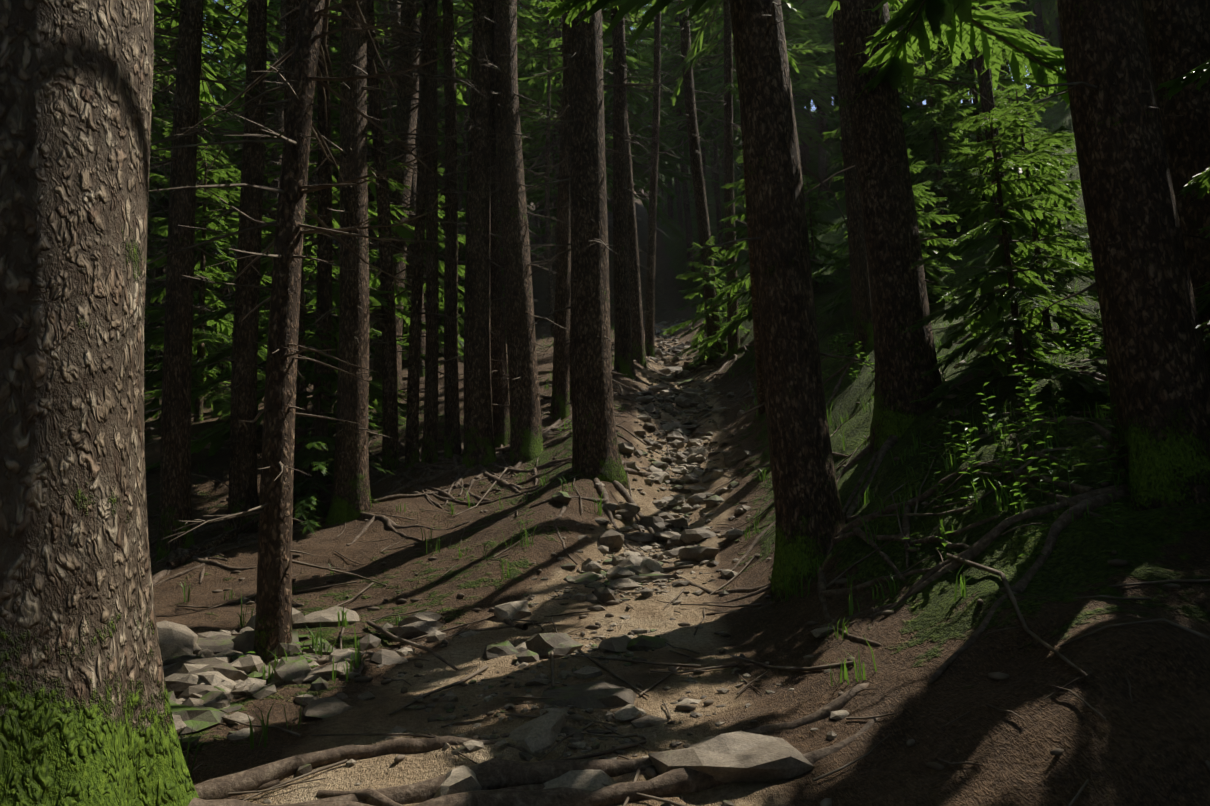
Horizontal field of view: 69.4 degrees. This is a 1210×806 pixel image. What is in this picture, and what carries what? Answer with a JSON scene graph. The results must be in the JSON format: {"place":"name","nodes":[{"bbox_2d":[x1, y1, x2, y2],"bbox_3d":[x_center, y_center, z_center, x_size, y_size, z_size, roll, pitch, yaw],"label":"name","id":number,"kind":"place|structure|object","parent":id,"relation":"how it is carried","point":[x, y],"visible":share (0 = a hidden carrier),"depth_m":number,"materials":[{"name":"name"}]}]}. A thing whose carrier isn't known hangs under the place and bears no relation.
{"place":"outdoors","nodes":[
{"label":"outdoors","id":0,"kind":"place"},
{"bbox_2d":[144,83,1209,805],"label":"forest ground","id":1,"kind":"structure","parent":0,"point":[1148,745],"depth_m":5.34,"materials":[{"name":"brown soil"}]},
{"bbox_2d":[0,0,198,805],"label":"old spruce","id":2,"kind":"object","parent":1,"relation":"on","point":[86,717],"visible":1,"depth_m":3.31,"materials":[{"name":"brown plant"}]},
{"bbox_2d":[144,310,164,383],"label":"young spruce","id":3,"kind":"object","parent":1,"relation":"on","point":[155,352],"visible":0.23,"depth_m":29.54,"materials":[{"name":"green plant"}]},
{"bbox_2d":[145,2,217,308],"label":"spruce","id":4,"kind":"object","parent":1,"relation":"on","point":[157,215],"visible":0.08,"depth_m":36.71,"materials":[{"name":"green plant"}]},
{"bbox_2d":[146,18,236,371],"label":"spruce","id":5,"kind":"object","parent":1,"relation":"on","point":[160,271],"visible":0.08,"depth_m":38.97,"materials":[{"name":"green plant"}]},
{"bbox_2d":[144,0,240,324],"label":"spruce","id":6,"kind":"object","parent":1,"relation":"on","point":[156,122],"visible":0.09,"depth_m":25.11,"materials":[{"name":"green plant"}]},
{"bbox_2d":[144,0,244,391],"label":"spruce","id":7,"kind":"object","parent":1,"relation":"on","point":[158,10],"visible":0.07,"depth_m":18.71,"materials":[{"name":"green plant"}]},
{"bbox_2d":[147,24,244,350],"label":"spruce","id":8,"kind":"object","parent":1,"relation":"on","point":[169,130],"visible":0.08,"depth_m":31.92,"materials":[{"name":"green plant"}]},
{"bbox_2d":[144,170,268,386],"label":"young spruce","id":9,"kind":"object","parent":1,"relation":"on","point":[234,241],"visible":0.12,"depth_m":25.71,"materials":[{"name":"green plant"}]},
{"bbox_2d":[147,0,267,354],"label":"spruce","id":10,"kind":"object","parent":1,"relation":"on","point":[223,73],"visible":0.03,"depth_m":44.93,"materials":[{"name":"green plant"}]},
{"bbox_2d":[144,146,271,421],"bbox_3d":[-7.702,-2.017,17.020,3.814,6.290,3.831,-4,-9,8],"label":"young spruce","id":11,"kind":"object","parent":1,"relation":"on","point":[220,403],"visible":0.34,"depth_m":16.85,"materials":[{"name":"green plant"}]},
{"bbox_2d":[144,0,278,560],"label":"spruce","id":12,"kind":"object","parent":1,"relation":"on","point":[175,505],"visible":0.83,"depth_m":10.87,"materials":[{"name":"brown plant"}]},
{"bbox_2d":[148,0,278,364],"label":"spruce","id":13,"kind":"object","parent":1,"relation":"on","point":[226,96],"visible":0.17,"depth_m":27.41,"materials":[{"name":"green plant"}]},
{"bbox_2d":[144,0,284,374],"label":"spruce","id":14,"kind":"object","parent":1,"relation":"on","point":[210,10],"visible":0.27,"depth_m":17.13,"materials":[{"name":"green plant"}]},
{"bbox_2d":[167,476,329,568],"bbox_3d":[-4.374,1.334,11.045,0.460,1.398,2.725,-7,-10,28],"label":"fallen branch","id":15,"kind":"object","parent":1,"relation":"on","point":[178,561],"visible":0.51,"depth_m":10.37,"materials":[{"name":"brown wood"}]},
{"bbox_2d":[160,0,339,530],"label":"spruce","id":16,"kind":"object","parent":1,"relation":"on","point":[243,491],"visible":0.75,"depth_m":11.68,"materials":[{"name":"brown plant"}]},
{"bbox_2d":[160,1,396,325],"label":"spruce","id":17,"kind":"object","parent":1,"relation":"on","point":[234,122],"visible":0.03,"depth_m":38.25,"materials":[{"name":"green plant"}]},
{"bbox_2d":[223,204,339,388],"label":"young spruce","id":18,"kind":"object","parent":1,"relation":"on","point":[310,269],"visible":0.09,"depth_m":20.70,"materials":[{"name":"green plant"}]},
{"bbox_2d":[145,61,441,477],"bbox_3d":[-4.566,-2.269,14.427,4.617,7.581,4.597,-10,-12,40],"label":"young spruce","id":19,"kind":"object","parent":1,"relation":"on","point":[216,436],"visible":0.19,"depth_m":14.47,"materials":[{"name":"green plant"}]},
{"bbox_2d":[223,0,374,493],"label":"spruce","id":20,"kind":"object","parent":1,"relation":"on","point":[289,44],"visible":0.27,"depth_m":12.51,"materials":[{"name":"brown plant"}]},
{"bbox_2d":[233,0,367,281],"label":"spruce","id":21,"kind":"object","parent":1,"relation":"on","point":[273,6],"visible":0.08,"depth_m":33.19,"materials":[{"name":"green plant"}]},
{"bbox_2d":[219,0,383,377],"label":"spruce","id":22,"kind":"object","parent":1,"relation":"on","point":[275,183],"visible":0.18,"depth_m":25.99,"materials":[{"name":"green plant"}]},
{"bbox_2d":[146,0,457,662],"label":"spruce","id":23,"kind":"object","parent":1,"relation":"on","point":[273,624],"visible":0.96,"depth_m":6.48,"materials":[{"name":"brown plant"}]},
{"bbox_2d":[237,0,393,297],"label":"spruce","id":24,"kind":"object","parent":1,"relation":"on","point":[314,178],"visible":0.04,"depth_m":35.27,"materials":[{"name":"green plant"}]},
{"bbox_2d":[242,319,391,533],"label":"young spruce","id":25,"kind":"object","parent":1,"relation":"on","point":[306,457],"visible":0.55,"depth_m":11.31,"materials":[{"name":"green plant"}]},
{"bbox_2d":[214,0,427,483],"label":"spruce","id":26,"kind":"object","parent":1,"relation":"on","point":[324,246],"visible":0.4,"depth_m":12.81,"materials":[{"name":"brown plant"}]},
{"bbox_2d":[276,0,411,524],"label":"spruce","id":27,"kind":"object","parent":1,"relation":"on","point":[351,498],"visible":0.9,"depth_m":11.38,"materials":[{"name":"brown plant"}]},
{"bbox_2d":[305,0,469,472],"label":"spruce","id":28,"kind":"object","parent":1,"relation":"on","point":[390,453],"visible":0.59,"depth_m":13.02,"materials":[{"name":"brown plant"}]},
{"bbox_2d":[332,3,442,337],"bbox_3d":[-10.870,-15.097,40.913,6.449,26.023,6.885,4,-11,-41],"label":"spruce","id":29,"kind":"object","parent":1,"relation":"on","point":[373,234],"visible":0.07,"depth_m":39.87,"materials":[{"name":"green plant"}]},
{"bbox_2d":[375,0,425,376],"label":"spruce","id":30,"kind":"object","parent":1,"relation":"on","point":[394,8],"visible":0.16,"depth_m":20.46,"materials":[{"name":"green plant"}]},
{"bbox_2d":[337,0,465,406],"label":"spruce","id":31,"kind":"object","parent":1,"relation":"on","point":[403,127],"visible":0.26,"depth_m":17.09,"materials":[{"name":"brown plant"}]},
{"bbox_2d":[367,3,441,195],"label":"spruce","id":32,"kind":"object","parent":1,"relation":"on","point":[389,103],"visible":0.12,"depth_m":38.19,"materials":[{"name":"green plant"}]},
{"bbox_2d":[369,164,465,373],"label":"young spruce","id":33,"kind":"object","parent":1,"relation":"on","point":[461,270],"visible":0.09,"depth_m":23.63,"materials":[{"name":"green plant"}]},
{"bbox_2d":[368,0,471,256],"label":"spruce","id":34,"kind":"object","parent":1,"relation":"on","point":[443,114],"visible":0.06,"depth_m":40.50,"materials":[{"name":"green plant"}]},
{"bbox_2d":[384,3,471,273],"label":"spruce","id":35,"kind":"object","parent":1,"relation":"on","point":[441,126],"visible":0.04,"depth_m":47.68,"materials":[{"name":"green plant"}]},
{"bbox_2d":[391,0,468,464],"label":"spruce","id":36,"kind":"object","parent":1,"relation":"on","point":[430,442],"visible":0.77,"depth_m":13.28,"materials":[{"name":"brown plant"}]},
{"bbox_2d":[330,0,535,467],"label":"spruce","id":37,"kind":"object","parent":1,"relation":"on","point":[412,424],"visible":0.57,"depth_m":13.30,"materials":[{"name":"brown plant"}]},
{"bbox_2d":[408,0,492,457],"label":"spruce","id":38,"kind":"object","parent":1,"relation":"on","point":[452,440],"visible":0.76,"depth_m":13.41,"materials":[{"name":"brown plant"}]},
{"bbox_2d":[367,0,539,330],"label":"spruce","id":39,"kind":"object","parent":1,"relation":"on","point":[468,15],"visible":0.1,"depth_m":35.14,"materials":[{"name":"brown plant"}]},
{"bbox_2d":[439,201,504,342],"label":"young spruce","id":40,"kind":"object","parent":1,"relation":"on","point":[463,259],"visible":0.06,"depth_m":34.50,"materials":[{"name":"green plant"}]},
{"bbox_2d":[437,3,523,318],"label":"spruce","id":41,"kind":"object","parent":1,"relation":"on","point":[462,161],"visible":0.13,"depth_m":38.03,"materials":[{"name":"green plant"}]},
{"bbox_2d":[396,0,565,467],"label":"spruce","id":42,"kind":"object","parent":1,"relation":"on","point":[479,446],"visible":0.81,"depth_m":13.16,"materials":[{"name":"brown plant"}]},
{"bbox_2d":[442,0,550,446],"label":"spruce","id":43,"kind":"object","parent":1,"relation":"on","point":[501,422],"visible":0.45,"depth_m":13.43,"materials":[{"name":"brown plant"}]},
{"bbox_2d":[456,12,541,338],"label":"spruce","id":44,"kind":"object","parent":1,"relation":"on","point":[529,36],"visible":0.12,"depth_m":33.36,"materials":[{"name":"green plant"}]},
{"bbox_2d":[457,0,570,463],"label":"spruce","id":45,"kind":"object","parent":1,"relation":"on","point":[526,441],"visible":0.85,"depth_m":13.11,"materials":[{"name":"brown plant"}]},
{"bbox_2d":[527,39,558,304],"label":"spruce","id":46,"kind":"object","parent":1,"relation":"on","point":[553,187],"visible":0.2,"depth_m":39.27,"materials":[{"name":"green plant"}]},
{"bbox_2d":[519,0,570,419],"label":"spruce","id":47,"kind":"object","parent":1,"relation":"on","point":[560,398],"visible":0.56,"depth_m":14.29,"materials":[{"name":"brown plant"}]},
{"bbox_2d":[496,0,612,335],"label":"spruce","id":48,"kind":"object","parent":1,"relation":"on","point":[549,87],"visible":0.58,"depth_m":29.77,"materials":[{"name":"green plant"}]},
{"bbox_2d":[532,0,605,400],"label":"spruce","id":49,"kind":"object","parent":1,"relation":"on","point":[562,28],"visible":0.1,"depth_m":15.28,"materials":[{"name":"brown plant"}]},
{"bbox_2d":[517,0,631,237],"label":"spruce","id":50,"kind":"object","parent":1,"relation":"on","point":[536,170],"visible":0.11,"depth_m":44.29,"materials":[{"name":"green plant"}]},
{"bbox_2d":[498,0,662,277],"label":"spruce","id":51,"kind":"object","parent":1,"relation":"on","point":[537,197],"visible":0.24,"depth_m":34.45,"materials":[{"name":"green plant"}]},
{"bbox_2d":[522,0,653,273],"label":"spruce","id":52,"kind":"object","parent":1,"relation":"on","point":[627,30],"visible":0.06,"depth_m":38.19,"materials":[{"name":"green plant"}]},
{"bbox_2d":[514,4,676,488],"bbox_3d":[-1.268,-15.129,13.206,5.928,33.306,5.474,-8,-10,29],"label":"spruce","id":53,"kind":"object","parent":1,"relation":"on","point":[595,452],"visible":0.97,"depth_m":11.05,"materials":[{"name":"brown plant"}]},
{"bbox_2d":[523,2,720,261],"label":"spruce","id":54,"kind":"object","parent":1,"relation":"on","point":[642,167],"visible":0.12,"depth_m":45.53,"materials":[{"name":"green plant"}]},
{"bbox_2d":[148,217,1098,805],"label":"rocks","id":55,"kind":"object","parent":1,"relation":"on","point":[210,675],"visible":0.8,"depth_m":5.80,"materials":[{"name":"grey stone"}]},
{"bbox_2d":[602,2,659,378],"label":"spruce","id":56,"kind":"object","parent":1,"relation":"on","point":[623,359],"visible":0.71,"depth_m":16.28,"materials":[{"name":"brown plant"}]},
{"bbox_2d":[603,3,662,366],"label":"spruce","id":57,"kind":"object","parent":1,"relation":"on","point":[638,342],"visible":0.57,"depth_m":18.61,"materials":[{"name":"brown plant"}]},
{"bbox_2d":[148,327,1129,805],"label":"roots","id":58,"kind":"object","parent":1,"relation":"on","point":[508,783],"visible":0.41,"depth_m":4.96,"materials":[{"name":"brown wood"}]},
{"bbox_2d":[148,101,1129,776],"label":"grass tufts","id":59,"kind":"object","parent":1,"relation":"on","point":[842,669],"visible":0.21,"depth_m":6.19,"materials":[{"name":"green plant"}]},
{"bbox_2d":[602,1,681,260],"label":"spruce","id":60,"kind":"object","parent":1,"relation":"on","point":[632,109],"visible":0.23,"depth_m":41.21,"materials":[{"name":"green plant"}]},
{"bbox_2d":[626,0,681,357],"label":"spruce","id":61,"kind":"object","parent":1,"relation":"on","point":[651,244],"visible":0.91,"depth_m":21.39,"materials":[{"name":"brown plant"}]},
{"bbox_2d":[144,112,1209,805],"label":"fallen twigs","id":62,"kind":"object","parent":1,"relation":"on","point":[1010,590],"visible":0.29,"depth_m":5.41,"materials":[{"name":"brown wood"}]},
{"bbox_2d":[240,307,1126,666],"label":"herbs","id":63,"kind":"object","parent":1,"relation":"on","point":[1002,437],"visible":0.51,"depth_m":5.62,"materials":[{"name":"green plant"}]},
{"bbox_2d":[631,3,740,280],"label":"spruce","id":64,"kind":"object","parent":1,"relation":"on","point":[687,213],"visible":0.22,"depth_m":53.08,"materials":[{"name":"green plant"}]},
{"bbox_2d":[631,0,742,241],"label":"spruce","id":65,"kind":"object","parent":1,"relation":"on","point":[670,64],"visible":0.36,"depth_m":45.85,"materials":[{"name":"green plant"}]},
{"bbox_2d":[653,0,733,362],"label":"spruce","id":66,"kind":"object","parent":1,"relation":"on","point":[693,140],"visible":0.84,"depth_m":19.16,"materials":[{"name":"brown plant"}]},
{"bbox_2d":[657,7,742,223],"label":"spruce","id":67,"kind":"object","parent":1,"relation":"on","point":[704,157],"visible":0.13,"depth_m":62.74,"materials":[{"name":"green plant"}]},
{"bbox_2d":[667,8,739,265],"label":"spruce","id":68,"kind":"object","parent":1,"relation":"on","point":[717,186],"visible":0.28,"depth_m":49.44,"materials":[{"name":"green plant"}]},
{"bbox_2d":[660,236,749,374],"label":"young spruce","id":69,"kind":"object","parent":1,"relation":"on","point":[707,353],"visible":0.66,"depth_m":18.46,"materials":[{"name":"green plant"}]},
{"bbox_2d":[709,41,764,414],"bbox_3d":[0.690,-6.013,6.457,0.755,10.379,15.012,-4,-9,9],"label":"trunk","id":70,"kind":"object","parent":1,"relation":"on","point":[760,392],"visible":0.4,"depth_m":11.37,"materials":[{"name":"brown wood"}]},
{"bbox_2d":[671,0,803,358],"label":"spruce","id":71,"kind":"object","parent":1,"relation":"on","point":[728,92],"visible":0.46,"depth_m":18.28,"materials":[{"name":"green plant"}]},
{"bbox_2d":[687,150,825,353],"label":"young spruce","id":72,"kind":"object","parent":1,"relation":"on","point":[736,286],"visible":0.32,"depth_m":16.90,"materials":[{"name":"green plant"}]},
{"bbox_2d":[677,0,835,178],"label":"spruce","id":73,"kind":"object","parent":1,"relation":"on","point":[817,45],"visible":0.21,"depth_m":35.88,"materials":[{"name":"green plant"}]},
{"bbox_2d":[698,0,839,181],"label":"spruce","id":74,"kind":"object","parent":1,"relation":"on","point":[812,88],"visible":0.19,"depth_m":41.94,"materials":[{"name":"green plant"}]},
{"bbox_2d":[712,1,838,151],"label":"spruce","id":75,"kind":"object","parent":1,"relation":"on","point":[799,96],"visible":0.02,"depth_m":51.77,"materials":[{"name":"green plant"}]},
{"bbox_2d":[682,0,874,602],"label":"spruce","id":76,"kind":"object","parent":1,"relation":"on","point":[809,522],"visible":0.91,"depth_m":6.75,"materials":[{"name":"brown plant"}]},
{"bbox_2d":[538,0,720,46],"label":"boughs","id":77,"kind":"object","parent":76,"relation":"attached to","point":[575,8],"visible":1,"depth_m":6.82,"materials":[{"name":"green plant"}]},
{"bbox_2d":[717,0,839,223],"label":"spruce","id":78,"kind":"object","parent":1,"relation":"on","point":[790,15],"visible":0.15,"depth_m":47.28,"materials":[{"name":"green plant"}]},
{"bbox_2d":[733,0,904,203],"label":"spruce","id":79,"kind":"object","parent":1,"relation":"on","point":[823,175],"visible":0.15,"depth_m":53.62,"materials":[{"name":"green plant"}]},
{"bbox_2d":[803,175,849,289],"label":"young spruce","id":80,"kind":"object","parent":1,"relation":"on","point":[814,229],"visible":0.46,"depth_m":16.76,"materials":[{"name":"green plant"}]},
{"bbox_2d":[799,0,873,354],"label":"spruce","id":81,"kind":"object","parent":1,"relation":"on","point":[861,308],"visible":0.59,"depth_m":12.14,"materials":[{"name":"brown plant"}]},
{"bbox_2d":[795,0,963,125],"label":"spruce","id":82,"kind":"object","parent":1,"relation":"on","point":[821,23],"visible":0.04,"depth_m":51.81,"materials":[{"name":"green plant"}]},
{"bbox_2d":[812,137,949,319],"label":"young spruce","id":83,"kind":"object","parent":1,"relation":"on","point":[841,301],"visible":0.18,"depth_m":14.30,"materials":[{"name":"green plant"}]},
{"bbox_2d":[822,74,968,270],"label":"young spruce","id":84,"kind":"object","parent":1,"relation":"on","point":[915,106],"visible":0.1,"depth_m":17.88,"materials":[{"name":"green plant"}]},
{"bbox_2d":[798,0,998,453],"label":"spruce","id":85,"kind":"object","parent":1,"relation":"on","point":[904,361],"visible":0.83,"depth_m":7.80,"materials":[{"name":"brown plant"}]},
{"bbox_2d":[846,0,985,127],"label":"boughs","id":86,"kind":"object","parent":85,"relation":"attached to","point":[919,34],"visible":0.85,"depth_m":7.61,"materials":[{"name":"green plant"}]},
{"bbox_2d":[820,0,1069,109],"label":"boughs","id":87,"kind":"object","parent":85,"relation":"attached to","point":[1044,64],"visible":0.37,"depth_m":8.88,"materials":[{"name":"green plant"}]},
{"bbox_2d":[909,161,961,304],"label":"young spruce","id":88,"kind":"object","parent":1,"relation":"on","point":[933,290],"visible":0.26,"depth_m":13.47,"materials":[{"name":"green plant"}]},
{"bbox_2d":[846,11,1032,233],"bbox_3d":[7.115,-6.053,18.585,3.648,5.990,3.632,-9,-11,36],"label":"conifer tree","id":89,"kind":"object","parent":1,"relation":"on","point":[941,94],"visible":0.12,"depth_m":18.81,"materials":[{"name":"green plant"}]},
{"bbox_2d":[902,64,990,244],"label":"young spruce","id":90,"kind":"object","parent":1,"relation":"on","point":[933,123],"visible":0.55,"depth_m":16.36,"materials":[{"name":"green plant"}]},
{"bbox_2d":[909,7,1074,205],"bbox_3d":[7.831,-6.387,18.722,3.889,6.414,3.906,5,-11,-38],"label":"conifer tree","id":91,"kind":"object","parent":1,"relation":"on","point":[968,74],"visible":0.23,"depth_m":18.33,"materials":[{"name":"green plant"}]},
{"bbox_2d":[972,0,1018,292],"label":"spruce","id":92,"kind":"object","parent":1,"relation":"on","point":[984,78],"visible":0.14,"depth_m":12.64,"materials":[{"name":"brown plant"}]},
{"bbox_2d":[903,97,1109,403],"bbox_3d":[3.418,-1.247,7.272,1.739,2.855,1.731,-8,-11,32],"label":"young spruce","id":93,"kind":"object","parent":1,"relation":"on","point":[1002,261],"visible":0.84,"depth_m":7.32,"materials":[{"name":"green plant"}]},
{"bbox_2d":[937,89,1102,358],"bbox_3d":[4.544,-1.869,9.138,1.889,3.115,1.897,4,-11,-37],"label":"young spruce","id":94,"kind":"object","parent":1,"relation":"on","point":[1043,230],"visible":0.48,"depth_m":9.22,"materials":[{"name":"green plant"}]},
{"bbox_2d":[975,87,1069,220],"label":"young spruce","id":95,"kind":"object","parent":1,"relation":"on","point":[1006,102],"visible":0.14,"depth_m":15.44,"materials":[{"name":"green plant"}]},
{"bbox_2d":[999,0,1057,45],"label":"spruce","id":96,"kind":"object","parent":1,"relation":"on","point":[1039,9],"visible":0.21,"depth_m":55.79,"materials":[{"name":"green plant"}]},
{"bbox_2d":[1016,125,1091,269],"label":"young spruce","id":97,"kind":"object","parent":1,"relation":"on","point":[1060,228],"visible":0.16,"depth_m":12.27,"materials":[{"name":"green plant"}]},
{"bbox_2d":[1011,0,1209,510],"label":"spruce","id":98,"kind":"object","parent":1,"relation":"on","point":[1158,374],"visible":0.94,"depth_m":5.09,"materials":[{"name":"brown plant"}]},
{"bbox_2d":[1027,0,1209,372],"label":"spruce","id":99,"kind":"object","parent":1,"relation":"on","point":[1178,35],"visible":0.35,"depth_m":6.04,"materials":[{"name":"brown plant"}]},
{"bbox_2d":[1156,60,1209,548],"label":"tree","id":100,"kind":"object","parent":1,"relation":"on","point":[1176,85],"visible":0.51,"depth_m":5.33,"materials":[{"name":"green plant"}]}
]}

